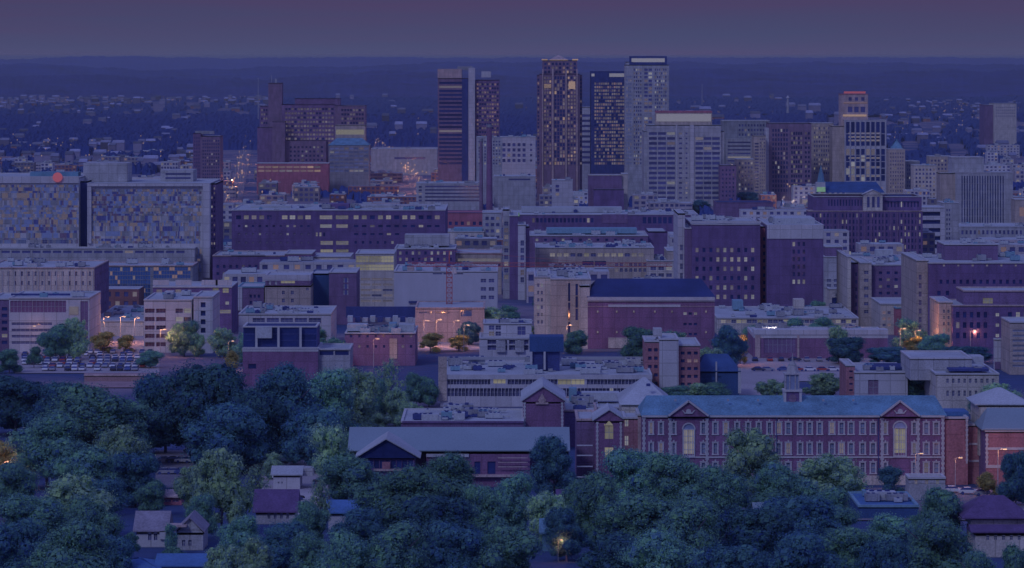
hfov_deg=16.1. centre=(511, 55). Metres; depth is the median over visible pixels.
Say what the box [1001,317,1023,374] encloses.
office building
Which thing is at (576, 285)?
window
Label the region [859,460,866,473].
window frame
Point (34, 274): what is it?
office building
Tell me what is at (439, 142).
window
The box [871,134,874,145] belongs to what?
window
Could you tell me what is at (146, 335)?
window
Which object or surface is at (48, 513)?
tree
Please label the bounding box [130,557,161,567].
house
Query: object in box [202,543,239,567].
tree
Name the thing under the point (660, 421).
window frame
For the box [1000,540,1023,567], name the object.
tree
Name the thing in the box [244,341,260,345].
window
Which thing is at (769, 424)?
window
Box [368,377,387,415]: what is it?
tree
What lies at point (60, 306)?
window
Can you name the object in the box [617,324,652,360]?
tree
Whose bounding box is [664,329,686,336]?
tree
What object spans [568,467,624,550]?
tree
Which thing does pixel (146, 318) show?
window
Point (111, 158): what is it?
city block
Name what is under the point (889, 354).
tree
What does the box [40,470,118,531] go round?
tree
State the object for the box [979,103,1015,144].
apartment block
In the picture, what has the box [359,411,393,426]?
tree
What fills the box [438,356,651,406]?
long white office
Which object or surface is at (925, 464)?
window
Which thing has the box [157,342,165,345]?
window
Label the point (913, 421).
window frame
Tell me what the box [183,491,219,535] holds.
tree
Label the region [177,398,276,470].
tree
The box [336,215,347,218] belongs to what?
window
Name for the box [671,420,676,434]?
window frame
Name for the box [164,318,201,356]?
tree
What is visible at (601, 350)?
road
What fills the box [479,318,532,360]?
office building
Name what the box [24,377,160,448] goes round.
tree
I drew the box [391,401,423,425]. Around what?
tree
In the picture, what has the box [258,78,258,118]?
radio mast
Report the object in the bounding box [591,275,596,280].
window
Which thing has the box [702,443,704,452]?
window
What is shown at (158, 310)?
window
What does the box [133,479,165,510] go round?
tree
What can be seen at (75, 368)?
parked car
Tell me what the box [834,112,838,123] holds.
house
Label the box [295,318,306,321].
window
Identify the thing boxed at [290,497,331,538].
tree
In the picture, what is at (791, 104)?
house
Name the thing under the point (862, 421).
window frame
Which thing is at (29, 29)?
sky
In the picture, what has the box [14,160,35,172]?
city block
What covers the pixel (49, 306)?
window
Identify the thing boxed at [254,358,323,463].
tree
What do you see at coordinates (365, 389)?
tree
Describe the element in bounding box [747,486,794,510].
tree
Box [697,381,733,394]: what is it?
tree
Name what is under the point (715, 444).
window
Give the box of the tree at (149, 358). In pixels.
[136,349,165,367]
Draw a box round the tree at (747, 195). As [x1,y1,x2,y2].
[736,191,758,199]
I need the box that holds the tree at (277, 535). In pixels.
[255,520,312,567]
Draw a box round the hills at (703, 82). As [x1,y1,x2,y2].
[0,68,1023,99]
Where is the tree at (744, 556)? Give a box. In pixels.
[683,540,773,567]
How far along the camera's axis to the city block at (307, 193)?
3326.65 m
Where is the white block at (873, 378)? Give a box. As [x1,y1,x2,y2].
[839,358,907,394]
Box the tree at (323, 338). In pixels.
[320,333,327,342]
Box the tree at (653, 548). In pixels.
[613,524,712,567]
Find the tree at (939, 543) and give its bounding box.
[902,513,978,567]
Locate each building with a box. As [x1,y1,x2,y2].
[0,257,108,313]
[0,291,100,351]
[101,304,143,335]
[109,258,197,298]
[153,280,237,332]
[238,282,264,326]
[238,301,336,340]
[242,322,352,385]
[257,162,329,193]
[265,271,313,304]
[313,267,359,324]
[345,306,417,365]
[371,146,437,174]
[394,233,456,263]
[394,261,497,323]
[415,301,484,341]
[416,180,478,209]
[476,135,501,204]
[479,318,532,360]
[494,173,535,211]
[502,134,535,174]
[511,206,697,243]
[530,227,666,267]
[533,264,593,348]
[535,239,653,277]
[552,177,572,205]
[582,107,589,190]
[638,353,978,484]
[642,111,723,205]
[646,247,672,277]
[700,354,740,394]
[715,298,858,334]
[719,164,735,199]
[720,120,769,163]
[734,158,753,195]
[809,122,832,183]
[823,244,842,305]
[836,250,900,326]
[900,350,998,413]
[905,160,919,188]
[905,473,945,499]
[911,163,936,197]
[926,154,948,171]
[959,222,1023,238]
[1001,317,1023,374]
[1011,198,1023,222]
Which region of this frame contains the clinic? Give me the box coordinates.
[355,249,396,305]
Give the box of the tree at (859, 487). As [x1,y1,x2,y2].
[844,464,873,490]
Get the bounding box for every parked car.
[71,366,78,370]
[157,456,172,462]
[157,467,173,473]
[165,456,181,462]
[165,467,176,473]
[174,456,189,462]
[174,467,181,473]
[751,366,765,370]
[762,366,774,370]
[777,366,786,370]
[788,356,801,360]
[803,366,816,370]
[816,366,829,370]
[828,366,838,370]
[945,485,960,490]
[958,487,977,494]
[974,488,992,495]
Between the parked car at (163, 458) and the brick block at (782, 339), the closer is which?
the parked car at (163, 458)
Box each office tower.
[438,66,499,180]
[537,55,581,199]
[590,71,623,173]
[624,56,668,200]
[764,122,810,200]
[829,91,886,192]
[886,139,904,192]
[936,156,1012,222]
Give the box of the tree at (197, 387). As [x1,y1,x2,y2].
[141,356,248,449]
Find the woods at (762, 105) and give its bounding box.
[0,95,1023,115]
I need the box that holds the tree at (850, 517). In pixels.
[807,486,861,528]
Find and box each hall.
[348,427,592,486]
[448,210,482,227]
[587,278,715,348]
[588,173,627,209]
[713,200,772,216]
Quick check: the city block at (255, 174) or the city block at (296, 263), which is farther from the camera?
the city block at (255, 174)
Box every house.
[0,138,9,145]
[1,157,17,161]
[9,99,15,105]
[11,144,21,147]
[14,133,24,137]
[22,151,31,157]
[32,142,42,145]
[34,152,40,161]
[40,152,54,162]
[43,139,49,145]
[50,153,59,158]
[50,158,59,163]
[52,95,59,101]
[55,104,62,108]
[59,97,66,102]
[65,151,74,161]
[69,137,77,141]
[70,149,80,156]
[75,157,91,160]
[79,159,87,164]
[83,119,92,123]
[88,112,95,115]
[89,142,96,150]
[92,97,98,101]
[93,149,106,153]
[93,152,104,160]
[98,117,106,121]
[100,140,110,150]
[109,143,116,150]
[112,140,125,150]
[117,154,126,161]
[124,98,130,103]
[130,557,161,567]
[133,97,140,103]
[133,141,141,150]
[133,150,140,155]
[133,511,173,546]
[143,155,158,163]
[146,139,155,141]
[153,162,160,171]
[154,553,235,567]
[159,99,165,103]
[166,510,209,549]
[168,154,179,160]
[172,113,180,118]
[177,147,182,153]
[186,150,192,157]
[187,145,192,149]
[193,104,200,108]
[204,102,209,106]
[228,99,234,104]
[231,107,239,111]
[252,489,300,523]
[263,98,267,104]
[270,466,313,488]
[326,500,359,529]
[367,123,377,127]
[382,113,389,120]
[389,131,395,135]
[394,121,402,129]
[397,108,405,113]
[416,121,426,129]
[430,127,436,133]
[515,103,522,108]
[529,334,563,370]
[539,518,549,550]
[556,489,563,497]
[699,106,710,110]
[712,114,724,119]
[744,96,751,100]
[750,111,759,117]
[751,502,762,508]
[785,102,794,106]
[797,104,805,110]
[805,110,812,118]
[808,103,820,114]
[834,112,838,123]
[897,120,903,124]
[900,118,908,123]
[911,116,919,122]
[911,128,922,138]
[917,133,927,143]
[923,117,930,121]
[932,126,940,131]
[939,141,946,150]
[957,495,1023,556]
[965,127,972,132]
[976,145,985,148]
[995,140,1008,144]
[1007,152,1016,163]
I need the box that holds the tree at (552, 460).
[528,433,579,494]
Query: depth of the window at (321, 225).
1742.11 m
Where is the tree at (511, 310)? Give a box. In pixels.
[498,304,521,318]
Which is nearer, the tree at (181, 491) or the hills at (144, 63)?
the tree at (181, 491)
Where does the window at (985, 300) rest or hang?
in the hospital block at (981, 310)
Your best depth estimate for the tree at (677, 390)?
1008.04 m
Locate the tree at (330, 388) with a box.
[305,365,363,434]
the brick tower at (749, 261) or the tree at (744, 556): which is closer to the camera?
the tree at (744, 556)
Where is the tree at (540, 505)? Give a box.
[524,488,569,543]
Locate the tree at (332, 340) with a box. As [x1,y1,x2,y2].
[323,336,344,342]
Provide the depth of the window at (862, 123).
3328.61 m
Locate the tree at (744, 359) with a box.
[739,334,749,363]
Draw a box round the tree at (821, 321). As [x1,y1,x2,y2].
[808,315,834,326]
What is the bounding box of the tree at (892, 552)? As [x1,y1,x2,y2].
[855,534,914,567]
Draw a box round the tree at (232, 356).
[224,350,239,367]
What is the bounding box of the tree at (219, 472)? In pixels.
[184,445,256,529]
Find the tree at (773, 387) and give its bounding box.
[754,379,783,394]
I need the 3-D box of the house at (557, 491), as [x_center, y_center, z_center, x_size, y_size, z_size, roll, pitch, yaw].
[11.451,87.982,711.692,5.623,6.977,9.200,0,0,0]
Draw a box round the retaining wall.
[84,374,158,380]
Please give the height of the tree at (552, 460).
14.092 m
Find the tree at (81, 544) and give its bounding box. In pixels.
[18,515,116,567]
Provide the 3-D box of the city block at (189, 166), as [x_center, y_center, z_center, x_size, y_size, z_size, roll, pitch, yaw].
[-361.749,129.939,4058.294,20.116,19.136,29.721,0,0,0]
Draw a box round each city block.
[0,156,13,164]
[1,167,24,172]
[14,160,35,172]
[15,156,27,161]
[36,162,64,170]
[41,160,54,170]
[55,162,82,170]
[88,160,117,161]
[101,155,120,161]
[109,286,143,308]
[124,156,142,164]
[132,175,159,178]
[160,159,192,164]
[161,160,179,169]
[180,163,192,168]
[223,160,232,170]
[223,168,231,178]
[223,180,233,185]
[223,185,237,197]
[223,203,235,220]
[223,219,231,238]
[223,241,231,248]
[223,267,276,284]
[235,199,264,206]
[254,169,256,179]
[258,180,277,196]
[259,191,286,203]
[260,256,355,270]
[271,198,287,203]
[292,182,317,198]
[294,185,319,200]
[301,180,319,183]
[311,201,361,203]
[330,191,346,202]
[348,183,398,197]
[367,194,415,203]
[370,170,402,182]
[370,177,392,185]
[370,192,405,195]
[372,198,403,203]
[431,172,437,180]
[455,234,496,248]
[468,245,502,267]
[493,206,512,226]
[497,238,502,244]
[526,263,613,302]
[539,193,551,205]
[542,184,551,193]
[573,189,587,194]
[573,194,578,205]
[574,191,587,205]
[632,190,656,209]
[634,275,660,277]
[645,198,691,209]
[648,199,678,209]
[668,235,672,245]
[739,206,807,219]
[759,191,776,208]
[780,203,807,208]
[791,183,820,205]
[799,198,807,205]
[823,229,848,253]
[848,249,915,257]
[856,240,903,253]
[903,187,929,204]
[923,228,934,253]
[927,198,935,204]
[977,233,1023,242]
[984,162,999,164]
[984,165,1005,170]
[985,150,997,162]
[986,143,1018,157]
[998,240,1023,254]
[1000,156,1013,163]
[1000,162,1010,170]
[1010,162,1023,171]
[1013,168,1023,181]
[1019,187,1023,195]
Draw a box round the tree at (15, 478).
[0,458,42,517]
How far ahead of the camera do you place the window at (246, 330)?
1078.53 m
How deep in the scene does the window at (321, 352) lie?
1075.64 m
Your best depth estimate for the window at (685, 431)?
776.46 m
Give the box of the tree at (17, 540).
[0,516,47,567]
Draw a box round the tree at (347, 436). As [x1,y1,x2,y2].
[340,426,350,454]
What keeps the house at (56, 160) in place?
on the ground
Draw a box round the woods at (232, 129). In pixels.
[0,112,1023,175]
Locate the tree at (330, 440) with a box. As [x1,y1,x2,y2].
[304,420,352,499]
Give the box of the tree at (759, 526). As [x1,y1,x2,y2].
[708,501,801,560]
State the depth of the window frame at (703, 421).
776.08 m
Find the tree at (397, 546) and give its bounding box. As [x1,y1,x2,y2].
[360,517,431,567]
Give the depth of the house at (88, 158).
4728.42 m
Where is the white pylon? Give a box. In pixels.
[993,338,1000,369]
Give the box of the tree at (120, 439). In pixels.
[92,418,155,471]
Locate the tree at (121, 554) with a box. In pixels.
[105,534,137,567]
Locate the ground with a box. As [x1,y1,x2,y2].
[0,100,1023,567]
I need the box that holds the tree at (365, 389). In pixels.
[344,363,382,425]
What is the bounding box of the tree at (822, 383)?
[802,372,838,394]
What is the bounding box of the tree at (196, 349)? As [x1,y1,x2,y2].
[188,332,205,356]
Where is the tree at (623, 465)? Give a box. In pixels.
[597,444,663,501]
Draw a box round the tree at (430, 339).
[418,332,443,352]
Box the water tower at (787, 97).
[786,95,788,112]
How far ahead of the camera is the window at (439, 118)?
3398.41 m
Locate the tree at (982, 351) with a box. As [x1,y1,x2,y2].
[939,346,992,360]
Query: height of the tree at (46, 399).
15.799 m
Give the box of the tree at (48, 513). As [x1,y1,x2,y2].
[0,490,69,543]
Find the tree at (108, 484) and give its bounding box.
[77,475,130,531]
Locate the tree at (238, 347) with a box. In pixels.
[232,338,242,363]
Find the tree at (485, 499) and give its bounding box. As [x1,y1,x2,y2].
[458,480,509,548]
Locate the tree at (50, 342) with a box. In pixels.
[32,322,73,357]
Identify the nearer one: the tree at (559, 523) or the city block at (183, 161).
the tree at (559, 523)
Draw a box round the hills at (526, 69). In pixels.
[0,61,1023,79]
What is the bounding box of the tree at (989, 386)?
[968,382,1023,407]
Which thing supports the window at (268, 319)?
in the podium building at (325, 316)
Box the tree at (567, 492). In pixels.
[559,476,584,519]
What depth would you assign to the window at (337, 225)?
1742.11 m
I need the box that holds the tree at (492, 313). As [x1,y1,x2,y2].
[485,307,507,318]
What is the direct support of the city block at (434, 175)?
on the ground
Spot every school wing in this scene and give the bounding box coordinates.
[401,402,523,426]
[521,376,565,426]
[564,387,618,446]
[966,387,1023,487]
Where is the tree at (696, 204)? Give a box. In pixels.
[692,200,711,213]
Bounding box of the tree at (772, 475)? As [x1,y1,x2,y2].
[747,458,822,503]
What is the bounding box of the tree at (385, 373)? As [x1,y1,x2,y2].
[374,358,406,400]
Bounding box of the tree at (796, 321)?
[787,316,806,326]
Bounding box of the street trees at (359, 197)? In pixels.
[260,181,1023,228]
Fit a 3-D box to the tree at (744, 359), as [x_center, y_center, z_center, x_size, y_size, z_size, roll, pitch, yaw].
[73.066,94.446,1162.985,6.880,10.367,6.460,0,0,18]
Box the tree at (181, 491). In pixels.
[170,466,200,508]
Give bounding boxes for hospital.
[0,162,222,280]
[257,75,366,162]
[328,125,370,191]
[806,166,922,253]
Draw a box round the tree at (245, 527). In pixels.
[214,511,261,550]
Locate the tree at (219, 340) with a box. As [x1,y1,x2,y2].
[204,328,236,357]
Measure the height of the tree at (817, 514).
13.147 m
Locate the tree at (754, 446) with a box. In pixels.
[721,425,784,495]
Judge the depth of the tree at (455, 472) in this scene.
704.36 m
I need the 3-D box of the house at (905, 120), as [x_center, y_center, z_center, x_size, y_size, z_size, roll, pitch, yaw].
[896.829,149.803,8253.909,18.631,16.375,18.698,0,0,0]
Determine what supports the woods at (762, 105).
on the ground
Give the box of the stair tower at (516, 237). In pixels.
[503,206,529,299]
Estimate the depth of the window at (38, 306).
1220.95 m
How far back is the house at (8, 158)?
4615.99 m
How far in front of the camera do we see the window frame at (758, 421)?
776.08 m
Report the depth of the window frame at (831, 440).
776.08 m
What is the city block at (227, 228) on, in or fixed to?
on the ground
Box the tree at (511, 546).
[470,519,546,567]
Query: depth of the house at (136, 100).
12219.26 m
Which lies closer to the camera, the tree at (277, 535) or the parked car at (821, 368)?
the tree at (277, 535)
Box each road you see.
[0,349,907,351]
[227,150,251,202]
[372,146,424,195]
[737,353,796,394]
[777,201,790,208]
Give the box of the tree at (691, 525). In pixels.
[655,495,724,553]
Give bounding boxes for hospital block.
[231,202,447,258]
[901,238,1023,335]
[929,286,1023,358]
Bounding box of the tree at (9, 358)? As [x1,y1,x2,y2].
[0,348,23,372]
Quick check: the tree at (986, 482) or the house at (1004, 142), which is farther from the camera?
the house at (1004, 142)
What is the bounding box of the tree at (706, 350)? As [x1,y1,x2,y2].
[700,346,722,356]
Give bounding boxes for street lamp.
[373,338,379,367]
[955,457,962,492]
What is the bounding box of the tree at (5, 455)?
[0,440,17,464]
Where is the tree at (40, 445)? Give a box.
[0,411,94,487]
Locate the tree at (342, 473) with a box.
[314,451,383,499]
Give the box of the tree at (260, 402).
[220,384,290,455]
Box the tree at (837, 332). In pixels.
[825,326,850,362]
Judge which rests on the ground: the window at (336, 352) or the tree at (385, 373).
the tree at (385, 373)
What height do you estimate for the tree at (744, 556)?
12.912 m
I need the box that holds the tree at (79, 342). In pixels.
[60,315,89,358]
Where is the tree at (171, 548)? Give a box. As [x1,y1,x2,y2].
[155,542,186,558]
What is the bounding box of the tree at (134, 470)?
[108,450,168,505]
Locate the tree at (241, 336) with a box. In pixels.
[235,332,242,354]
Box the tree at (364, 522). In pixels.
[326,505,389,542]
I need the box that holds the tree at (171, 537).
[164,522,178,546]
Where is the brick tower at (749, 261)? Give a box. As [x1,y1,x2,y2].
[673,209,823,305]
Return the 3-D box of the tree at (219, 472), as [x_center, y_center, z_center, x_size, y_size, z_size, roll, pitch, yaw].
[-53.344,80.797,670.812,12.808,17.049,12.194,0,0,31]
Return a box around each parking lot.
[16,350,158,372]
[418,342,478,349]
[796,358,882,380]
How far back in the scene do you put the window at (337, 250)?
1742.11 m
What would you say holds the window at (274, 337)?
in the brick terrace building at (269, 345)
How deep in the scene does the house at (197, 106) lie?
10721.53 m
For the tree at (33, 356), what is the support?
on the ground
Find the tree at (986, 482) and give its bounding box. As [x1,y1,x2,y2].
[976,471,998,494]
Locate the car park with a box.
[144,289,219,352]
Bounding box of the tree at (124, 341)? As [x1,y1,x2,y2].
[115,334,135,351]
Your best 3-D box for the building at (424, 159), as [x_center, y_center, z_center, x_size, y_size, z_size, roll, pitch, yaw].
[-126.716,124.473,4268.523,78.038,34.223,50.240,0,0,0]
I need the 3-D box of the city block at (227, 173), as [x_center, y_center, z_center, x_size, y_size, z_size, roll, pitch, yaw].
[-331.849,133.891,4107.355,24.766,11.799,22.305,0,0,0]
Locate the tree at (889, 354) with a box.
[864,346,905,362]
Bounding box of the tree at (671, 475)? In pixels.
[639,449,704,506]
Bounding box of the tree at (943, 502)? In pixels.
[906,483,965,541]
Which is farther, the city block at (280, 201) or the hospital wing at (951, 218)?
the city block at (280, 201)
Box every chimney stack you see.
[479,139,482,209]
[486,125,492,209]
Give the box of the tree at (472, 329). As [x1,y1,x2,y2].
[456,321,481,344]
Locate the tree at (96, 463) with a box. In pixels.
[45,443,121,484]
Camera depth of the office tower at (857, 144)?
3328.90 m
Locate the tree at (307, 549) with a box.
[286,527,331,567]
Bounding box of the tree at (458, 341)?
[444,334,470,350]
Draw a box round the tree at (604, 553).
[573,531,638,567]
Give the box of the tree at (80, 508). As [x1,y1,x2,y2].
[53,494,128,540]
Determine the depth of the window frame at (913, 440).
776.08 m
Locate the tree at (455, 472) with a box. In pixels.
[422,450,478,500]
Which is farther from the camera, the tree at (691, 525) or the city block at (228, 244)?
the city block at (228, 244)
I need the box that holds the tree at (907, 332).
[889,316,928,346]
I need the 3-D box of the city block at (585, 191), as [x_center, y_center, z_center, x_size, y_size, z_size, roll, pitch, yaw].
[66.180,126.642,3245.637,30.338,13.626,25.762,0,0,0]
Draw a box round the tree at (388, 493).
[345,462,442,530]
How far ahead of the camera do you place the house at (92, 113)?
9010.88 m
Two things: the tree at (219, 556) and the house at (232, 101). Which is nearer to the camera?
the tree at (219, 556)
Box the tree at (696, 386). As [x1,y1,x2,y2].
[684,382,709,394]
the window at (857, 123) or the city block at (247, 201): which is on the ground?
the city block at (247, 201)
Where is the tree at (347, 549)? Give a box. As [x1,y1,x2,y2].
[313,525,375,567]
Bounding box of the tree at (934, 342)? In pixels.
[914,333,951,349]
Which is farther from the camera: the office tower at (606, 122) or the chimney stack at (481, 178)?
the office tower at (606, 122)
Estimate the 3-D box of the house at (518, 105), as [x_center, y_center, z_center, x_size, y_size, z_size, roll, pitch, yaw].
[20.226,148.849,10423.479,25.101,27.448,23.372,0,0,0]
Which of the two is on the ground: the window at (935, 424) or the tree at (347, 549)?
the tree at (347, 549)
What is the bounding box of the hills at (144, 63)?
[0,55,1023,70]
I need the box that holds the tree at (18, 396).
[0,372,50,432]
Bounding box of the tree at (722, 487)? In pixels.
[674,462,752,538]
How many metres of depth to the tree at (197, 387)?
824.40 m
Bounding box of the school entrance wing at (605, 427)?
[575,377,667,479]
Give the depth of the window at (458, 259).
1627.00 m
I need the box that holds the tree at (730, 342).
[708,322,750,362]
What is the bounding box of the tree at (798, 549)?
[763,529,847,567]
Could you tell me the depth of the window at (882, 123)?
3328.61 m
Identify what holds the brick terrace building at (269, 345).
on the ground
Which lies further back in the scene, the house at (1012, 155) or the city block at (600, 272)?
the house at (1012, 155)
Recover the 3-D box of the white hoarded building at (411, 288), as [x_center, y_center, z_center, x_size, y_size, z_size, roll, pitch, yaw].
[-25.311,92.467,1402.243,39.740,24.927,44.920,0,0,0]
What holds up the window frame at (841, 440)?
in the school building at (871, 434)
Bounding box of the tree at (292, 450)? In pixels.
[278,406,342,465]
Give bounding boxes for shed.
[162,489,183,504]
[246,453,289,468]
[847,489,918,517]
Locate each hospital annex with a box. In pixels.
[212,249,315,279]
[314,253,353,258]
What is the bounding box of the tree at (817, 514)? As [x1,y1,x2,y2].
[755,495,846,556]
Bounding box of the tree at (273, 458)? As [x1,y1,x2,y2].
[261,452,284,478]
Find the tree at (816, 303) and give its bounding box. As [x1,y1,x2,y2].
[810,300,825,305]
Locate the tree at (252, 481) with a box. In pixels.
[243,464,274,497]
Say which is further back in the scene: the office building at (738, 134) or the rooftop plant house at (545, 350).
the office building at (738, 134)
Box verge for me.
[84,373,158,386]
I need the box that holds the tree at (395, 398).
[381,385,408,425]
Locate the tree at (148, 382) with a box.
[129,370,176,452]
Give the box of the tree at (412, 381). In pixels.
[403,371,428,403]
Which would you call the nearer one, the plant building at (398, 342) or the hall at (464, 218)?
the plant building at (398, 342)
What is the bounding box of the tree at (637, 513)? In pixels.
[591,489,681,539]
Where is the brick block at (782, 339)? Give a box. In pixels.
[747,321,887,357]
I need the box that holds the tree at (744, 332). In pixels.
[741,325,754,335]
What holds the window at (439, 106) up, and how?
in the office tower at (468, 109)
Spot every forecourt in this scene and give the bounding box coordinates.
[261,459,327,492]
[298,493,317,517]
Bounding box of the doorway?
[995,362,999,368]
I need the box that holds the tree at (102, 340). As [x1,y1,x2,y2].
[87,331,114,352]
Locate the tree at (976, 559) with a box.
[958,547,998,567]
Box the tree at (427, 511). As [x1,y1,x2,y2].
[397,495,485,563]
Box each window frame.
[648,420,653,434]
[648,440,653,452]
[657,420,663,434]
[658,440,663,454]
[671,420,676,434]
[671,440,676,454]
[700,420,706,434]
[700,440,706,454]
[712,420,718,434]
[712,440,718,454]
[722,420,729,434]
[734,420,740,429]
[745,420,751,431]
[755,420,761,429]
[766,420,772,434]
[775,420,782,434]
[775,440,782,454]
[784,420,791,434]
[784,440,791,454]
[785,460,791,473]
[796,420,803,434]
[796,440,803,454]
[806,420,812,434]
[806,440,812,454]
[816,420,822,434]
[816,440,822,454]
[828,420,835,434]
[828,440,835,454]
[838,420,845,434]
[838,440,844,454]
[847,420,854,434]
[847,440,854,454]
[859,420,866,434]
[859,440,866,454]
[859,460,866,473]
[869,420,876,434]
[869,440,876,454]
[869,460,876,473]
[882,420,888,434]
[882,440,888,454]
[911,420,917,434]
[911,440,917,454]
[911,460,916,472]
[922,420,929,434]
[922,440,929,454]
[922,460,929,472]
[932,420,939,434]
[932,440,939,454]
[932,460,939,472]
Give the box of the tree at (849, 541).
[816,523,878,567]
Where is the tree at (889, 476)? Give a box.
[875,465,904,490]
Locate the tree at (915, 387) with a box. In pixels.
[908,379,924,394]
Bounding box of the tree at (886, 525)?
[862,511,915,547]
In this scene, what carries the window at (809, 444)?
in the school building at (871, 434)
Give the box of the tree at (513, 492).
[492,469,536,529]
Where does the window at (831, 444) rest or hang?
in the school building at (871, 434)
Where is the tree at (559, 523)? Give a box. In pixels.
[541,505,592,560]
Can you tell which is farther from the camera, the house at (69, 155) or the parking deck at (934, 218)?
the house at (69, 155)
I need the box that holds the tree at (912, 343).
[903,336,923,349]
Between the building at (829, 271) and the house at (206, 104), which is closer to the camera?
the building at (829, 271)
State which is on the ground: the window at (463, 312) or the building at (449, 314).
the building at (449, 314)
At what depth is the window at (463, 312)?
1275.49 m
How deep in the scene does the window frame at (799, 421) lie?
776.08 m
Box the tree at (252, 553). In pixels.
[232,537,274,567]
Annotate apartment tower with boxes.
[193,131,222,179]
[642,327,699,394]
[752,135,765,196]
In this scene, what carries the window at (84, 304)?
in the office building at (22, 313)
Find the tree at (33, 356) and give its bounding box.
[24,345,43,367]
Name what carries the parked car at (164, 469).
on the ground
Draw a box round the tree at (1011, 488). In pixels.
[995,449,1023,503]
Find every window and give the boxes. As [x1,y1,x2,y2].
[0,185,214,276]
[10,301,20,311]
[12,322,51,324]
[12,329,49,330]
[12,335,39,336]
[12,341,36,343]
[22,301,31,311]
[33,301,43,311]
[44,301,54,311]
[55,301,65,311]
[81,301,87,339]
[109,267,189,283]
[145,309,154,312]
[145,317,154,320]
[145,326,154,328]
[145,334,154,337]
[145,342,154,345]
[157,309,165,312]
[157,317,165,320]
[157,334,165,337]
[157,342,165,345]
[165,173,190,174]
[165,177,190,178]
[194,137,218,166]
[220,310,230,312]
[223,288,228,292]
[244,328,254,332]
[244,335,260,339]
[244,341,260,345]
[248,364,255,368]
[253,318,264,321]
[261,108,363,160]
[262,335,276,339]
[262,341,276,345]
[267,318,278,321]
[281,318,292,321]
[281,328,297,332]
[281,335,297,339]
[281,341,297,345]
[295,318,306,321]
[302,328,315,332]
[302,335,315,339]
[302,341,315,345]
[309,318,320,322]
[320,215,331,218]
[320,224,331,227]
[320,351,332,354]
[321,241,332,244]
[321,249,332,251]
[335,351,348,354]
[336,130,363,134]
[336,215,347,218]
[336,224,347,227]
[336,241,347,244]
[336,249,347,251]
[345,278,346,294]
[356,256,367,261]
[356,265,367,269]
[369,256,380,261]
[369,265,380,269]
[374,460,378,467]
[381,256,392,261]
[381,265,393,269]
[391,460,395,467]
[394,157,424,158]
[397,460,401,467]
[402,460,406,467]
[425,186,478,186]
[425,189,478,190]
[425,193,478,193]
[425,196,478,197]
[425,200,478,200]
[439,82,461,83]
[439,86,461,87]
[439,90,461,91]
[439,94,461,95]
[439,98,461,99]
[439,102,461,103]
[439,106,461,107]
[439,110,461,111]
[439,114,461,115]
[439,118,461,119]
[439,122,461,123]
[439,126,461,127]
[439,130,461,131]
[439,134,461,135]
[439,138,461,139]
[439,142,461,143]
[439,146,461,147]
[439,150,461,151]
[439,154,461,155]
[439,158,461,159]
[439,162,461,163]
[458,259,500,260]
[461,310,471,315]
[474,462,479,473]
[476,388,479,395]
[477,83,498,116]
[487,462,494,473]
[488,340,495,343]
[488,345,495,349]
[493,379,504,382]
[509,345,514,349]
[518,326,525,334]
[528,275,533,280]
[528,286,533,291]
[528,297,533,302]
[538,76,581,164]
[558,379,570,383]
[568,283,569,300]
[568,303,569,320]
[571,379,583,383]
[575,284,577,294]
[575,296,577,307]
[575,309,577,319]
[582,261,593,264]
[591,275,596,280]
[594,83,623,139]
[595,261,605,264]
[605,426,612,438]
[605,447,612,456]
[627,69,665,163]
[684,430,693,453]
[695,137,719,149]
[702,423,704,432]
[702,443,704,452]
[714,423,716,432]
[714,443,716,452]
[724,423,727,432]
[724,443,727,452]
[728,145,750,146]
[728,149,750,150]
[728,156,750,157]
[764,338,795,352]
[768,423,770,432]
[777,423,780,432]
[777,443,780,452]
[786,423,789,432]
[786,443,789,452]
[791,132,809,181]
[798,423,801,432]
[798,443,801,452]
[808,423,810,432]
[808,443,810,452]
[812,213,920,242]
[818,423,820,432]
[818,443,820,452]
[830,423,833,432]
[830,443,833,452]
[840,423,842,432]
[840,443,842,452]
[846,122,849,132]
[846,134,849,145]
[849,423,852,432]
[849,443,852,452]
[851,122,854,132]
[851,134,854,145]
[856,122,859,132]
[856,134,859,145]
[861,122,864,132]
[861,134,864,145]
[861,423,863,432]
[861,443,863,452]
[866,122,869,132]
[866,134,869,145]
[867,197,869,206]
[868,380,877,394]
[871,122,874,132]
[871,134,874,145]
[871,423,874,432]
[871,443,874,452]
[871,463,874,471]
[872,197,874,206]
[876,122,879,132]
[876,134,879,145]
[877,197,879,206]
[881,122,884,132]
[881,134,884,145]
[884,423,886,432]
[884,443,886,452]
[896,429,904,452]
[913,423,915,432]
[913,443,915,452]
[923,212,939,215]
[923,220,939,223]
[924,423,927,432]
[924,443,927,452]
[924,463,927,471]
[928,228,939,231]
[934,423,937,432]
[934,443,937,452]
[934,463,937,471]
[983,298,992,303]
[1019,207,1023,215]
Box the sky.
[0,0,1023,59]
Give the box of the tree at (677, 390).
[660,385,692,394]
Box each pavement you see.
[93,336,143,349]
[155,450,193,487]
[844,488,1023,519]
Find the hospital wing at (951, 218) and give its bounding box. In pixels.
[937,198,958,239]
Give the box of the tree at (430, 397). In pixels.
[416,375,439,406]
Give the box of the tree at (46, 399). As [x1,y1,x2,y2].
[19,380,75,428]
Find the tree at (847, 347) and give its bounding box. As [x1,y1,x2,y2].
[826,336,867,361]
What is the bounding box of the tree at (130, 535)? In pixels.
[123,531,140,558]
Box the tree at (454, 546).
[423,518,487,567]
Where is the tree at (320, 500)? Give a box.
[308,476,334,531]
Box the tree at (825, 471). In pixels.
[794,451,861,502]
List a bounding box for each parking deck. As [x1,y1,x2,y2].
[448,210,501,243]
[456,249,501,294]
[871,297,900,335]
[922,205,944,252]
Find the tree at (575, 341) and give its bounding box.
[564,330,588,353]

